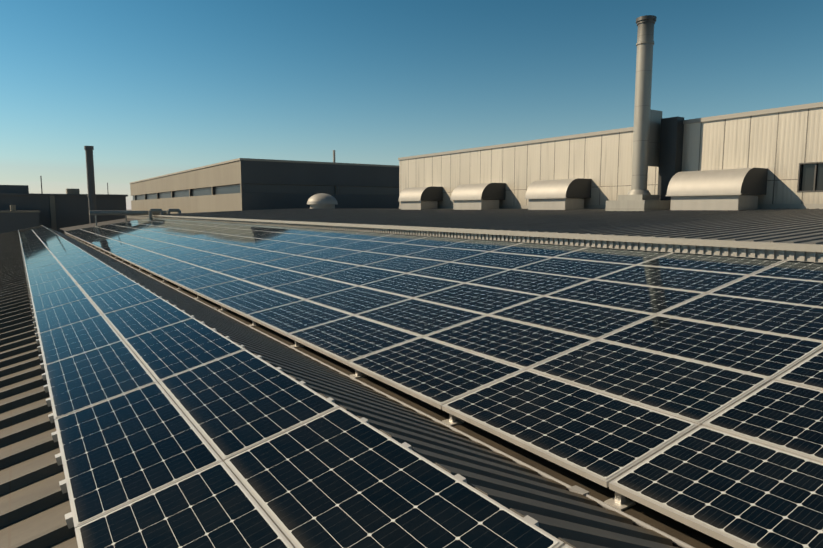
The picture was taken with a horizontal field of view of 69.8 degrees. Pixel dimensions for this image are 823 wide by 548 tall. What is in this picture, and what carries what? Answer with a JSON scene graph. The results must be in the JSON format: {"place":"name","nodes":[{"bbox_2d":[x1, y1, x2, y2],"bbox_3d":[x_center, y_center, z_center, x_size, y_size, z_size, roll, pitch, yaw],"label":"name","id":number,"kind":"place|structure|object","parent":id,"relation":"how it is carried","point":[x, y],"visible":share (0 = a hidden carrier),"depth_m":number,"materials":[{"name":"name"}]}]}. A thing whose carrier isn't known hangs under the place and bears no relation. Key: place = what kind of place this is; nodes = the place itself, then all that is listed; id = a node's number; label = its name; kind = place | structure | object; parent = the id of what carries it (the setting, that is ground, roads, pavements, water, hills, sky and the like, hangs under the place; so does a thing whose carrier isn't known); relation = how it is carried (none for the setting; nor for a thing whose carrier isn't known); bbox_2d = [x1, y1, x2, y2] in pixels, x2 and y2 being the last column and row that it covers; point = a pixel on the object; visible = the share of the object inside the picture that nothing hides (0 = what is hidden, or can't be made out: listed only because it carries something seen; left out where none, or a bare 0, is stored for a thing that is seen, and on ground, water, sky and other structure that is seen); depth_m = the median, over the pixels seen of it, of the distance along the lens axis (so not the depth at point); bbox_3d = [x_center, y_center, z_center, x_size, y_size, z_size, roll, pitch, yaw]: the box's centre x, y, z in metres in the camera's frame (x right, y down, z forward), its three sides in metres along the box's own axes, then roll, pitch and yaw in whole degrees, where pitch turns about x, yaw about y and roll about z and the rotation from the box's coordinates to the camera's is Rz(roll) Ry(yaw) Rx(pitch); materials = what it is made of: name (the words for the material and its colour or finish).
{"place":"outdoors","nodes":[
{"label":"outdoors","id":0,"kind":"place"},
{"bbox_2d":[0,225,77,547],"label":"roof sheet","id":1,"kind":"object","parent":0,"point":[35,507],"visible":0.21,"depth_m":5.88,"materials":[{"name":"grey metal"}]},
{"bbox_2d":[59,218,140,230],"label":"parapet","id":2,"kind":"structure","parent":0,"point":[93,224],"depth_m":76.56,"materials":[{"name":"grey metal"}]},
{"bbox_2d":[89,209,180,226],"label":"pipe loops","id":3,"kind":"object","parent":2,"relation":"on","point":[150,212],"visible":0.69,"depth_m":66.31,"materials":[{"name":"metal"}]},
{"bbox_2d":[80,241,694,547],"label":"cable conduit","id":4,"kind":"object","parent":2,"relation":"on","point":[584,492],"visible":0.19,"depth_m":6.19,"materials":[{"name":"grey metal"}]},
{"bbox_2d":[127,215,822,261],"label":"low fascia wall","id":5,"kind":"structure","parent":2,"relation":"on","point":[795,251],"depth_m":16.43,"materials":[{"name":"grey metal"}]},
{"bbox_2d":[18,225,571,547],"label":"solar panel frames","id":6,"kind":"structure","parent":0,"point":[280,529],"depth_m":4.74,"materials":[{"name":"silver metal"}]},
{"bbox_2d":[19,227,567,547],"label":"solar panels","id":7,"kind":"object","parent":6,"relation":"in","point":[339,478],"visible":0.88,"depth_m":4.54,"materials":[{"name":"blue glass"}]},
{"bbox_2d":[44,226,677,547],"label":"corrugated roof","id":8,"kind":"structure","parent":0,"point":[559,511],"depth_m":5.18,"materials":[{"name":"grey metal"}]},
{"bbox_2d":[66,234,733,547],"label":"mounting rail","id":9,"kind":"object","parent":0,"point":[695,538],"depth_m":6.53,"materials":[{"name":"silver metal"}]},
{"bbox_2d":[0,0,822,209],"label":"sky","id":10,"kind":"structure","parent":0,"point":[156,88],"materials":[{"name":"blue"}]},
{"bbox_2d":[64,218,822,547],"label":"solar panel frames","id":11,"kind":"structure","parent":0,"point":[620,502],"depth_m":8.10,"materials":[{"name":"silver metal"}]},
{"bbox_2d":[65,218,822,547],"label":"solar panels","id":12,"kind":"object","parent":11,"relation":"in","point":[751,492],"visible":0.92,"depth_m":9.04,"materials":[{"name":"blue glass"}]},
{"bbox_2d":[163,208,822,244],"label":"roof sheet","id":13,"kind":"object","parent":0,"point":[797,225],"visible":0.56,"depth_m":23.52,"materials":[{"name":"grey metal"}]},
{"bbox_2d":[307,150,337,208],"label":"roof vent","id":14,"kind":"object","parent":13,"relation":"on","point":[322,201],"visible":0.9,"depth_m":70.48,"materials":[{"name":"metal"}]},
{"bbox_2d":[399,186,442,209],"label":"roof vent hood","id":15,"kind":"object","parent":13,"relation":"on","point":[418,198],"visible":0.85,"depth_m":48.94,"materials":[{"name":"metal"}]},
{"bbox_2d":[450,183,505,209],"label":"roof vent hood","id":16,"kind":"object","parent":13,"relation":"on","point":[483,196],"visible":0.94,"depth_m":42.70,"materials":[{"name":"metal"}]},
{"bbox_2d":[525,178,591,209],"bbox_3d":[9.248,-4.978,37.376,2.336,2.015,3.435,-4,8,-34],"label":"roof vent hood","id":17,"kind":"object","parent":13,"relation":"on","point":[562,194],"visible":0.94,"depth_m":36.34,"materials":[{"name":"metal"}]},
{"bbox_2d":[605,15,683,210],"bbox_3d":[12.553,-8.386,31.506,2.925,10.109,2.550,-4,8,-34],"label":"exhaust stack","id":18,"kind":"object","parent":13,"relation":"on","point":[657,140],"visible":0.98,"depth_m":31.27,"materials":[{"name":"metal"}]},
{"bbox_2d":[666,168,767,210],"bbox_3d":[14.897,-4.072,28.932,2.396,2.075,3.735,-4,8,-34],"label":"roof vent hood","id":19,"kind":"object","parent":13,"relation":"on","point":[740,189],"visible":0.9,"depth_m":27.92,"materials":[{"name":"metal"}]},
{"label":"ground","id":20,"kind":"structure","parent":0,"visible":0},
{"bbox_2d":[0,176,127,233],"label":"building","id":21,"kind":"structure","parent":20,"relation":"on","point":[21,207],"depth_m":92.24,"materials":[{"name":"concrete"}]},
{"bbox_2d":[84,146,95,223],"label":"stack","id":22,"kind":"object","parent":20,"relation":"on","point":[91,195],"visible":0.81,"depth_m":88.97,"materials":[{"name":"grey metal"}]},
{"bbox_2d":[130,158,398,213],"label":"building","id":23,"kind":"structure","parent":20,"relation":"on","point":[239,184],"depth_m":83.64,"materials":[{"name":"metal"}]},
{"bbox_2d":[398,102,822,208],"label":"building","id":24,"kind":"structure","parent":20,"relation":"on","point":[784,145],"depth_m":34.26,"materials":[{"name":"grey metal"}]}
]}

